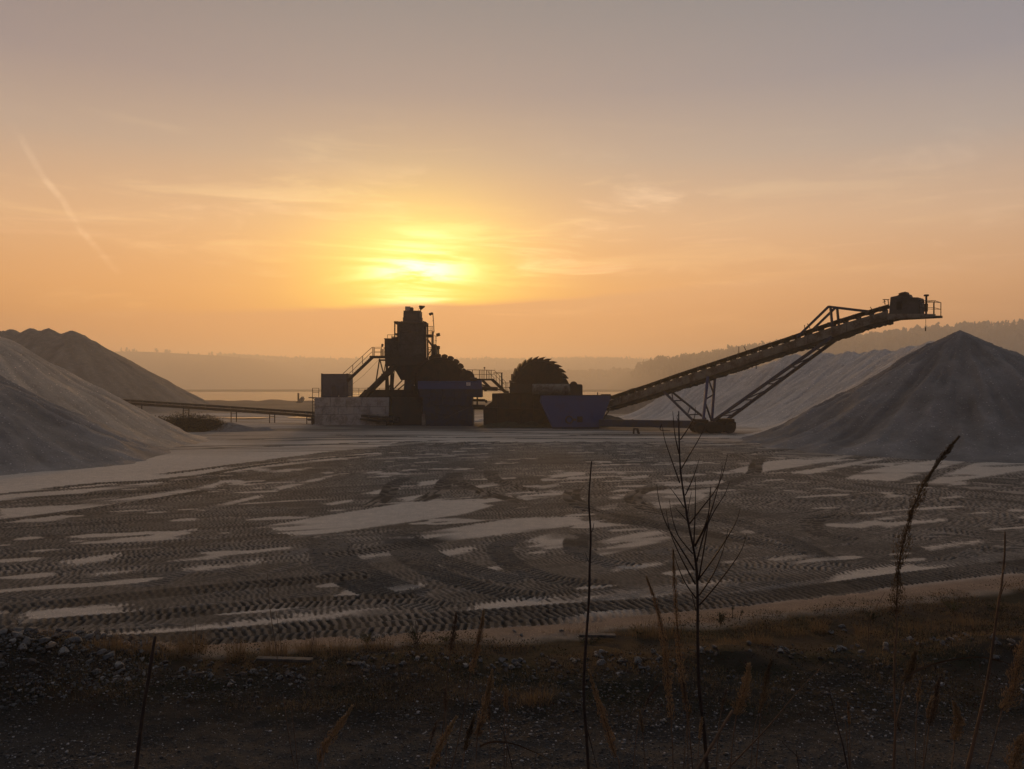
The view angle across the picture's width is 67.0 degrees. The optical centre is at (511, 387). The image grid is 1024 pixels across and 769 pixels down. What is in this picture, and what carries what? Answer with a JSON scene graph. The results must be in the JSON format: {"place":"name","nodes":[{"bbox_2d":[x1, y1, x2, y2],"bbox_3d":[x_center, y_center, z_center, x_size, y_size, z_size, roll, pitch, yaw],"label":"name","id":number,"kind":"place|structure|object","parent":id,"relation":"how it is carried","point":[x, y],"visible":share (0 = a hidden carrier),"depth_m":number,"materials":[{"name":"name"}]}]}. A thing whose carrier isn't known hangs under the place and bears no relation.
{"place":"outdoors","nodes":[
{"label":"outdoors","id":0,"kind":"place"},
{"bbox_2d":[316,704,353,768],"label":"reed grass","id":1,"kind":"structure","parent":0,"point":[341,722],"depth_m":2.66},
{"bbox_2d":[188,391,623,400],"bbox_3d":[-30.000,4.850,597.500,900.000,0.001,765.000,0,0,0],"label":"lake water","id":2,"kind":"structure","parent":0,"point":[252,395],"depth_m":536.38,"materials":[{"name":"orange liquid"}]},
{"bbox_2d":[425,719,437,767],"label":"reed grass","id":3,"kind":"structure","parent":0,"point":[433,731],"depth_m":2.66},
{"bbox_2d":[429,715,457,768],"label":"reed grass","id":4,"kind":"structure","parent":0,"point":[448,731],"depth_m":2.56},
{"bbox_2d":[438,611,457,768],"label":"reed grass","id":5,"kind":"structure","parent":0,"point":[451,645],"depth_m":3.35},
{"bbox_2d":[451,608,484,768],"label":"reed grass","id":6,"kind":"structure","parent":0,"point":[476,648],"depth_m":3.25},
{"bbox_2d":[461,714,475,768],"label":"reed grass","id":7,"kind":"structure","parent":0,"point":[468,736],"depth_m":2.65,"materials":[{"name":"plant"}]},
{"bbox_2d":[474,668,547,768],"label":"reed grass","id":8,"kind":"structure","parent":0,"point":[485,706],"depth_m":2.76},
{"bbox_2d":[0,391,1023,768],"bbox_3d":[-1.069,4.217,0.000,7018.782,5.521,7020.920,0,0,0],"label":"ground","id":9,"kind":"structure","parent":0,"point":[334,533],"depth_m":17.45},
{"bbox_2d":[0,628,7,635],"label":"stone","id":10,"kind":"object","parent":9,"relation":"on","point":[3,631],"visible":1,"depth_m":11.42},
{"bbox_2d":[11,632,22,638],"bbox_3d":[-7.214,3.612,11.267,0.151,0.106,0.138,3,-20,-10],"label":"stone","id":11,"kind":"object","parent":9,"relation":"on","point":[16,635],"visible":0.97,"depth_m":11.22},
{"bbox_2d":[18,643,27,651],"bbox_3d":[-6.939,3.690,10.962,0.118,0.107,0.220,0,0,-31],"label":"stone","id":12,"kind":"object","parent":9,"relation":"on","point":[21,647],"visible":0.99,"depth_m":10.92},
{"bbox_2d":[22,636,30,645],"bbox_3d":[-6.965,3.647,11.091,0.127,0.126,0.161,19,-7,-5],"label":"stone","id":13,"kind":"object","parent":9,"relation":"on","point":[26,641],"visible":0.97,"depth_m":11.07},
{"bbox_2d":[24,627,36,631],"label":"stone","id":14,"kind":"object","parent":9,"relation":"on","point":[31,629],"visible":0.97,"depth_m":11.64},
{"bbox_2d":[27,658,36,664],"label":"stone","id":15,"kind":"object","parent":9,"relation":"on","point":[32,661],"visible":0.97,"depth_m":10.74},
{"bbox_2d":[39,637,50,643],"bbox_3d":[-6.775,3.657,11.213,0.103,0.081,0.165,0,0,20],"label":"stone","id":16,"kind":"object","parent":9,"relation":"on","point":[44,640],"visible":1,"depth_m":11.17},
{"bbox_2d":[44,643,57,648],"bbox_3d":[-6.581,3.710,11.049,0.150,0.092,0.174,0,0,40],"label":"stone","id":17,"kind":"object","parent":9,"relation":"on","point":[51,645],"visible":1,"depth_m":11.03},
{"bbox_2d":[58,646,68,655],"bbox_3d":[-6.422,3.791,11.066,0.117,0.095,0.145,12,22,6],"label":"stone","id":18,"kind":"object","parent":9,"relation":"on","point":[63,650],"visible":0.97,"depth_m":11.05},
{"bbox_2d":[67,636,82,643],"bbox_3d":[-6.494,3.749,11.481,0.217,0.098,0.115,0,0,-14],"label":"stone","id":19,"kind":"object","parent":9,"relation":"on","point":[77,639],"visible":1,"depth_m":11.45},
{"bbox_2d":[0,375,170,475],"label":"sand heap","id":20,"kind":"object","parent":9,"relation":"on","point":[38,433],"visible":0.98,"depth_m":44.40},
{"bbox_2d":[0,337,208,447],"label":"sand heap","id":21,"kind":"object","parent":9,"relation":"on","point":[26,368],"visible":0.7,"depth_m":56.33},
{"bbox_2d":[102,651,114,659],"bbox_3d":[-5.875,3.914,11.287,0.136,0.090,0.190,-3,16,17],"label":"stone","id":22,"kind":"object","parent":9,"relation":"on","point":[108,655],"visible":1,"depth_m":11.25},
{"bbox_2d":[0,328,218,413],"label":"sand heap","id":23,"kind":"object","parent":9,"relation":"on","point":[85,358],"visible":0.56,"depth_m":144.72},
{"bbox_2d":[92,623,135,650],"bbox_3d":[-6.061,3.732,11.680,0.786,0.460,0.663,0,0,-24],"label":"grass tuft","id":24,"kind":"object","parent":9,"relation":"on","point":[118,642],"visible":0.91,"depth_m":11.71,"materials":[{"name":"plant"}]},
{"bbox_2d":[115,661,124,668],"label":"stone","id":25,"kind":"object","parent":9,"relation":"on","point":[119,664],"visible":1,"depth_m":11.15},
{"bbox_2d":[116,625,159,657],"bbox_3d":[-5.733,3.841,11.896,0.779,0.507,0.667,0,0,-30],"label":"grass tuft","id":26,"kind":"object","parent":9,"relation":"on","point":[148,651],"visible":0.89,"depth_m":11.83,"materials":[{"name":"plant"}]},
{"bbox_2d":[134,636,156,768],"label":"plant stalk","id":27,"kind":"object","parent":9,"relation":"on","point":[138,746],"visible":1,"depth_m":2.62,"materials":[{"name":"brown plant"}]},
{"bbox_2d":[142,627,196,659],"bbox_3d":[-5.282,3.883,11.986,0.824,0.589,0.758,0,0,-15],"label":"grass tuft","id":28,"kind":"object","parent":9,"relation":"on","point":[162,649],"visible":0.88,"depth_m":11.98,"materials":[{"name":"plant"}]},
{"bbox_2d":[174,617,211,656],"bbox_3d":[-4.988,3.863,12.141,0.752,0.715,0.922,0,0,0],"label":"grass tuft","id":29,"kind":"object","parent":9,"relation":"on","point":[196,646],"visible":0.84,"depth_m":12.25,"materials":[{"name":"plant"}]},
{"bbox_2d":[155,411,234,431],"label":"scrub bush","id":30,"kind":"object","parent":9,"relation":"on","point":[185,423],"visible":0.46,"depth_m":76.53,"materials":[{"name":"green plant"}]},
{"bbox_2d":[216,626,254,663],"bbox_3d":[-4.290,3.900,11.935,0.829,0.718,0.665,0,0,39],"label":"grass tuft","id":31,"kind":"object","parent":9,"relation":"on","point":[237,653],"visible":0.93,"depth_m":11.96,"materials":[{"name":"plant"}]},
{"bbox_2d":[212,417,264,417],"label":"puddle","id":32,"kind":"object","parent":9,"relation":"on","point":[240,417],"visible":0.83,"depth_m":107.67,"materials":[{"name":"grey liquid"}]},
{"bbox_2d":[207,422,277,431],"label":"gravel heap","id":33,"kind":"object","parent":9,"relation":"on","point":[228,427],"visible":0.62,"depth_m":77.08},
{"bbox_2d":[123,399,400,425],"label":"belt conveyor","id":34,"kind":"object","parent":9,"relation":"on","point":[249,410],"visible":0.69,"depth_m":94.31,"materials":[{"name":"metal"}]},
{"bbox_2d":[267,573,278,666],"bbox_3d":[-3.592,3.495,11.623,0.222,1.462,0.014,0,0,18],"label":"plant stalk","id":35,"kind":"object","parent":9,"relation":"on","point":[272,624],"visible":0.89,"depth_m":11.62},
{"bbox_2d":[258,630,294,656],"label":"grass tuft","id":36,"kind":"object","parent":9,"relation":"on","point":[274,650],"visible":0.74,"depth_m":12.22,"materials":[{"name":"plant"}]},
{"bbox_2d":[256,656,313,662],"bbox_3d":[-3.461,4.139,11.772,0.851,0.070,0.120,0,0,0],"label":"wooden plank","id":37,"kind":"object","parent":9,"relation":"on","point":[287,659],"visible":0.96,"depth_m":11.72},
{"bbox_2d":[293,626,325,655],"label":"grass tuft","id":38,"kind":"object","parent":9,"relation":"on","point":[318,646],"visible":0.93,"depth_m":12.41,"materials":[{"name":"plant"}]},
{"bbox_2d":[320,742,323,768],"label":"plant stalk","id":39,"kind":"object","parent":9,"relation":"on","point":[322,755],"visible":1,"depth_m":2.63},
{"bbox_2d":[320,632,362,658],"bbox_3d":[-2.717,4.016,12.268,0.743,0.435,0.831,0,0,-19],"label":"grass tuft","id":40,"kind":"object","parent":9,"relation":"on","point":[340,647],"visible":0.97,"depth_m":12.32,"materials":[{"name":"plant"}]},
{"bbox_2d":[315,397,392,424],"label":"concrete block wall","id":41,"kind":"structure","parent":9,"relation":"on","point":[340,410],"depth_m":88.00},
{"bbox_2d":[309,388,318,424],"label":"ladder landing","id":42,"kind":"object","parent":41,"relation":"attached to","point":[312,397],"visible":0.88,"depth_m":88.27,"materials":[{"name":"metal"}]},
{"bbox_2d":[321,373,352,396],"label":"site container","id":43,"kind":"object","parent":41,"relation":"on","point":[335,385],"visible":0.94,"depth_m":88.46,"materials":[{"name":"metal"}]},
{"bbox_2d":[331,386,337,395],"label":"door","id":44,"kind":"structure","parent":43,"relation":"in","point":[334,389],"depth_m":88.38,"materials":[{"name":"grey paint"}]},
{"bbox_2d":[358,631,375,643],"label":"weed","id":45,"kind":"object","parent":9,"relation":"on","point":[365,639],"visible":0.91,"depth_m":12.87,"materials":[{"name":"brown plant"}]},
{"bbox_2d":[363,626,398,651],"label":"grass tuft","id":46,"kind":"object","parent":9,"relation":"on","point":[379,645],"visible":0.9,"depth_m":12.53,"materials":[{"name":"plant"}]},
{"bbox_2d":[359,390,422,424],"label":"sump trough","id":47,"kind":"object","parent":9,"relation":"on","point":[407,407],"visible":0.77,"depth_m":87.85,"materials":[{"name":"metal"}]},
{"bbox_2d":[343,305,439,407],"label":"screening tower","id":48,"kind":"structure","parent":47,"relation":"on","point":[406,351],"depth_m":88.60,"materials":[{"name":"metal"}]},
{"bbox_2d":[405,626,426,643],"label":"weed","id":49,"kind":"object","parent":9,"relation":"on","point":[414,636],"visible":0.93,"depth_m":12.79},
{"bbox_2d":[443,688,447,768],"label":"reed grass","id":50,"kind":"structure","parent":9,"relation":"on","point":[445,698],"depth_m":2.56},
{"bbox_2d":[411,354,508,425],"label":"dewatering machine","id":51,"kind":"object","parent":9,"relation":"on","point":[446,389],"visible":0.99,"depth_m":86.55,"materials":[{"name":"metal"}]},
{"bbox_2d":[487,704,490,768],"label":"reed grass","id":52,"kind":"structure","parent":9,"relation":"on","point":[488,712],"depth_m":2.88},
{"bbox_2d":[491,711,512,768],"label":"plant stalk","id":53,"kind":"object","parent":9,"relation":"on","point":[506,742],"visible":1,"depth_m":2.72,"materials":[{"name":"brown plant"}]},
{"bbox_2d":[503,685,507,768],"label":"reed grass","id":54,"kind":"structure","parent":9,"relation":"on","point":[505,699],"depth_m":2.83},
{"bbox_2d":[505,689,508,768],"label":"reed grass","id":55,"kind":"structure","parent":9,"relation":"on","point":[506,709],"depth_m":3.14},
{"bbox_2d":[493,634,529,653],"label":"grass tuft","id":56,"kind":"object","parent":9,"relation":"on","point":[506,643],"visible":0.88,"depth_m":12.73,"materials":[{"name":"plant"}]},
{"bbox_2d":[0,635,1023,768],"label":"gravel","id":57,"kind":"structure","parent":9,"relation":"on","point":[539,735],"depth_m":9.80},
{"bbox_2d":[0,577,1023,720],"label":"moss","id":58,"kind":"object","parent":9,"relation":"on","point":[634,700],"visible":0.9,"depth_m":11.49,"materials":[{"name":"green plant"}]},
{"bbox_2d":[0,631,1023,722],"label":"rubble","id":59,"kind":"object","parent":9,"relation":"on","point":[37,648],"visible":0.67,"depth_m":11.21,"materials":[{"name":"stone"}]},
{"bbox_2d":[483,356,582,424],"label":"dewatering machine","id":60,"kind":"object","parent":9,"relation":"on","point":[534,379],"visible":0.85,"depth_m":84.20,"materials":[{"name":"metal"}]},
{"bbox_2d":[521,683,555,706],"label":"grass tuft","id":61,"kind":"object","parent":9,"relation":"on","point":[531,696],"visible":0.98,"depth_m":10.47,"materials":[{"name":"plant"}]},
{"bbox_2d":[477,421,606,428],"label":"earth heap","id":62,"kind":"object","parent":9,"relation":"on","point":[527,425],"visible":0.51,"depth_m":82.73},
{"bbox_2d":[540,392,610,428],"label":"feed hopper","id":63,"kind":"object","parent":9,"relation":"on","point":[574,411],"visible":0.94,"depth_m":80.60,"materials":[{"name":"blue paint"}]},
{"bbox_2d":[582,461,596,768],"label":"plant stalk","id":64,"kind":"object","parent":9,"relation":"on","point":[583,681],"visible":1,"depth_m":3.02,"materials":[{"name":"brown plant"}]},
{"bbox_2d":[577,636,603,644],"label":"weed","id":65,"kind":"object","parent":9,"relation":"on","point":[598,639],"visible":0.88,"depth_m":12.95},
{"bbox_2d":[579,633,615,637],"bbox_3d":[1.444,4.201,13.104,0.621,0.057,0.120,0,0,0],"label":"wooden plank","id":66,"kind":"object","parent":9,"relation":"on","point":[605,635],"visible":1,"depth_m":13.05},
{"bbox_2d":[603,414,632,419],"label":"earth heap","id":67,"kind":"object","parent":9,"relation":"on","point":[611,417],"visible":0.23,"depth_m":98.17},
{"bbox_2d":[605,388,659,413],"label":"sand heap","id":68,"kind":"object","parent":9,"relation":"on","point":[630,409],"visible":0.03,"depth_m":130.72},
{"bbox_2d":[638,709,644,765],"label":"reed grass","id":69,"kind":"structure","parent":9,"relation":"on","point":[642,726],"depth_m":2.85,"materials":[{"name":"plant"}]},
{"bbox_2d":[627,611,659,640],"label":"grass tuft","id":70,"kind":"object","parent":9,"relation":"on","point":[645,633],"visible":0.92,"depth_m":13.27,"materials":[{"name":"plant"}]},
{"bbox_2d":[644,616,675,639],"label":"grass tuft","id":71,"kind":"object","parent":9,"relation":"on","point":[672,631],"visible":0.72,"depth_m":13.25,"materials":[{"name":"plant"}]},
{"bbox_2d":[672,549,692,768],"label":"reed grass","id":72,"kind":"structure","parent":9,"relation":"on","point":[676,616],"depth_m":3.11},
{"bbox_2d":[682,682,687,763],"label":"reed grass","id":73,"kind":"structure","parent":9,"relation":"on","point":[684,694],"depth_m":3.08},
{"bbox_2d":[657,407,746,768],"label":"sapling","id":74,"kind":"object","parent":9,"relation":"on","point":[694,545],"visible":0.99,"depth_m":3.12,"materials":[{"name":"brown plant"}]},
{"bbox_2d":[696,710,733,768],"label":"plant stalk","id":75,"kind":"object","parent":9,"relation":"on","point":[714,740],"visible":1,"depth_m":2.72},
{"bbox_2d":[716,611,726,624],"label":"weed","id":76,"kind":"object","parent":9,"relation":"on","point":[721,616],"visible":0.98,"depth_m":13.96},
{"bbox_2d":[742,622,778,645],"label":"grass tuft","id":77,"kind":"object","parent":9,"relation":"on","point":[760,642],"visible":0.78,"depth_m":12.66,"materials":[{"name":"plant"}]},
{"bbox_2d":[599,292,942,432],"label":"stacker conveyor","id":78,"kind":"object","parent":9,"relation":"on","point":[905,306],"visible":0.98,"depth_m":70.43,"materials":[{"name":"metal"}]},
{"bbox_2d":[616,341,934,434],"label":"sand ridge","id":79,"kind":"structure","parent":9,"relation":"on","point":[819,378],"depth_m":92.30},
{"bbox_2d":[727,663,825,768],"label":"plant stalk","id":80,"kind":"object","parent":9,"relation":"on","point":[745,750],"visible":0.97,"depth_m":3.02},
{"bbox_2d":[768,613,809,637],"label":"grass tuft","id":81,"kind":"object","parent":9,"relation":"on","point":[792,632],"visible":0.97,"depth_m":13.32,"materials":[{"name":"plant"}]},
{"bbox_2d":[780,740,806,768],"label":"plant stalk","id":82,"kind":"object","parent":9,"relation":"on","point":[795,755],"visible":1,"depth_m":2.71,"materials":[{"name":"brown plant"}]},
{"bbox_2d":[807,608,831,634],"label":"grass tuft","id":83,"kind":"object","parent":9,"relation":"on","point":[819,629],"visible":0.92,"depth_m":13.51,"materials":[{"name":"plant"}]},
{"bbox_2d":[828,687,848,768],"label":"plant stalk","id":84,"kind":"object","parent":9,"relation":"on","point":[839,732],"visible":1,"depth_m":2.82,"materials":[{"name":"brown plant"}]},
{"bbox_2d":[845,721,849,768],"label":"plant stalk","id":85,"kind":"object","parent":9,"relation":"on","point":[847,746],"visible":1,"depth_m":2.82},
{"bbox_2d":[862,612,880,618],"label":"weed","id":86,"kind":"object","parent":9,"relation":"on","point":[873,615],"visible":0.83,"depth_m":14.22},
{"bbox_2d":[854,621,897,637],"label":"grass tuft","id":87,"kind":"object","parent":9,"relation":"on","point":[870,631],"visible":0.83,"depth_m":13.42,"materials":[{"name":"plant"}]},
{"bbox_2d":[867,593,884,654],"bbox_3d":[5.665,3.694,12.041,0.317,1.007,0.033,0,0,-12],"label":"plant stalk","id":88,"kind":"object","parent":9,"relation":"on","point":[868,625],"visible":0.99,"depth_m":12.02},
{"bbox_2d":[740,330,1023,462],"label":"sand cone","id":89,"kind":"object","parent":9,"relation":"on","point":[932,400],"visible":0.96,"depth_m":53.68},
{"bbox_2d":[889,708,908,767],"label":"reed grass","id":90,"kind":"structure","parent":9,"relation":"on","point":[899,728],"depth_m":3.35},
{"bbox_2d":[942,595,965,612],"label":"weed","id":91,"kind":"object","parent":9,"relation":"on","point":[953,605],"visible":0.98,"depth_m":14.73,"materials":[{"name":"brown plant"}]},
{"bbox_2d":[965,531,1006,768],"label":"plant stalk","id":92,"kind":"object","parent":9,"relation":"on","point":[970,754],"visible":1,"depth_m":2.72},
{"bbox_2d":[985,599,1009,612],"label":"weed","id":93,"kind":"object","parent":9,"relation":"on","point":[1001,607],"visible":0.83,"depth_m":14.61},
{"bbox_2d":[1004,732,1023,768],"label":"reed grass","id":94,"kind":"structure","parent":9,"relation":"on","point":[1016,756],"depth_m":2.36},
{"bbox_2d":[0,581,1023,712],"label":"dead grass","id":95,"kind":"structure","parent":0,"point":[690,671],"depth_m":11.71,"materials":[{"name":"plant"}]},
{"bbox_2d":[0,0,1023,359],"label":"sky","id":96,"kind":"structure","parent":0,"point":[644,179],"materials":[{"name":"orange"}]},
{"bbox_2d":[115,329,1023,390],"bbox_3d":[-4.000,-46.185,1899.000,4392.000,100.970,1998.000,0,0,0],"label":"hills","id":97,"kind":"structure","parent":0,"point":[192,372],"depth_m":1940.91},
{"bbox_2d":[120,347,264,362],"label":"forest","id":98,"kind":"object","parent":97,"relation":"on","point":[166,351],"visible":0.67,"depth_m":2072.11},
{"bbox_2d":[216,352,670,366],"bbox_3d":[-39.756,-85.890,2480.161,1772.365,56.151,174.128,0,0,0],"label":"forest","id":99,"kind":"object","parent":97,"relation":"on","point":[341,361],"visible":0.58,"depth_m":2425.05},
{"bbox_2d":[471,367,635,380],"bbox_3d":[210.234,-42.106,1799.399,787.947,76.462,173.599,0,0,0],"label":"forest","id":100,"kind":"object","parent":97,"relation":"on","point":[585,374],"visible":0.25,"depth_m":1738.48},
{"bbox_2d":[630,318,1023,380],"bbox_3d":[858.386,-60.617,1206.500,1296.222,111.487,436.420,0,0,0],"label":"forest","id":101,"kind":"object","parent":97,"relation":"on","point":[917,332],"visible":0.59,"depth_m":1152.33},
{"bbox_2d":[588,669,620,768],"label":"reed grass","id":102,"kind":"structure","parent":0,"point":[610,735],"depth_m":2.86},
{"bbox_2d":[633,682,659,768],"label":"reed grass","id":103,"kind":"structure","parent":0,"point":[650,694],"depth_m":2.64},
{"bbox_2d":[645,575,674,768],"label":"reed grass","id":104,"kind":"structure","parent":0,"point":[665,651],"depth_m":3.06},
{"bbox_2d":[683,704,692,768],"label":"reed grass","id":105,"kind":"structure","parent":0,"point":[689,712],"depth_m":3.11,"materials":[{"name":"plant"}]},
{"bbox_2d":[697,717,702,765],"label":"reed grass","id":106,"kind":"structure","parent":0,"point":[700,729],"depth_m":3.07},
{"bbox_2d":[716,686,727,768],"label":"reed grass","id":107,"kind":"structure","parent":0,"point":[723,701],"depth_m":2.83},
{"bbox_2d":[729,663,752,768],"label":"reed grass","id":108,"kind":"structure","parent":0,"point":[743,691],"depth_m":2.96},
{"bbox_2d":[750,689,768,768],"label":"reed grass","id":109,"kind":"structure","parent":0,"point":[762,702],"depth_m":2.76,"materials":[{"name":"plant"}]},
{"bbox_2d":[755,660,772,768],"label":"reed grass","id":110,"kind":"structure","parent":0,"point":[766,678],"depth_m":3.06,"materials":[{"name":"plant"}]},
{"bbox_2d":[847,702,850,768],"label":"reed grass","id":111,"kind":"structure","parent":0,"point":[848,713],"depth_m":3.01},
{"bbox_2d":[915,679,921,768],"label":"reed grass","id":112,"kind":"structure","parent":0,"point":[918,692],"depth_m":2.77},
{"bbox_2d":[889,435,960,768],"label":"reed grass","id":113,"kind":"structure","parent":0,"point":[924,483],"depth_m":2.66,"materials":[{"name":"plant"}]},
{"bbox_2d":[923,695,933,768],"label":"reed grass","id":114,"kind":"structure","parent":0,"point":[928,711],"depth_m":2.61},
{"bbox_2d":[924,675,941,766],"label":"reed grass","id":115,"kind":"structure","parent":0,"point":[935,701],"depth_m":2.86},
{"bbox_2d":[949,701,965,768],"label":"reed grass","id":116,"kind":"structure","parent":0,"point":[957,719],"depth_m":2.76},
{"bbox_2d":[895,649,1021,759],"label":"reed grass","id":117,"kind":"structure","parent":0,"point":[907,676],"depth_m":2.81,"materials":[{"name":"plant"}]},
{"bbox_2d":[986,637,1023,768],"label":"reed grass","id":118,"kind":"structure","parent":0,"point":[1014,678],"depth_m":2.56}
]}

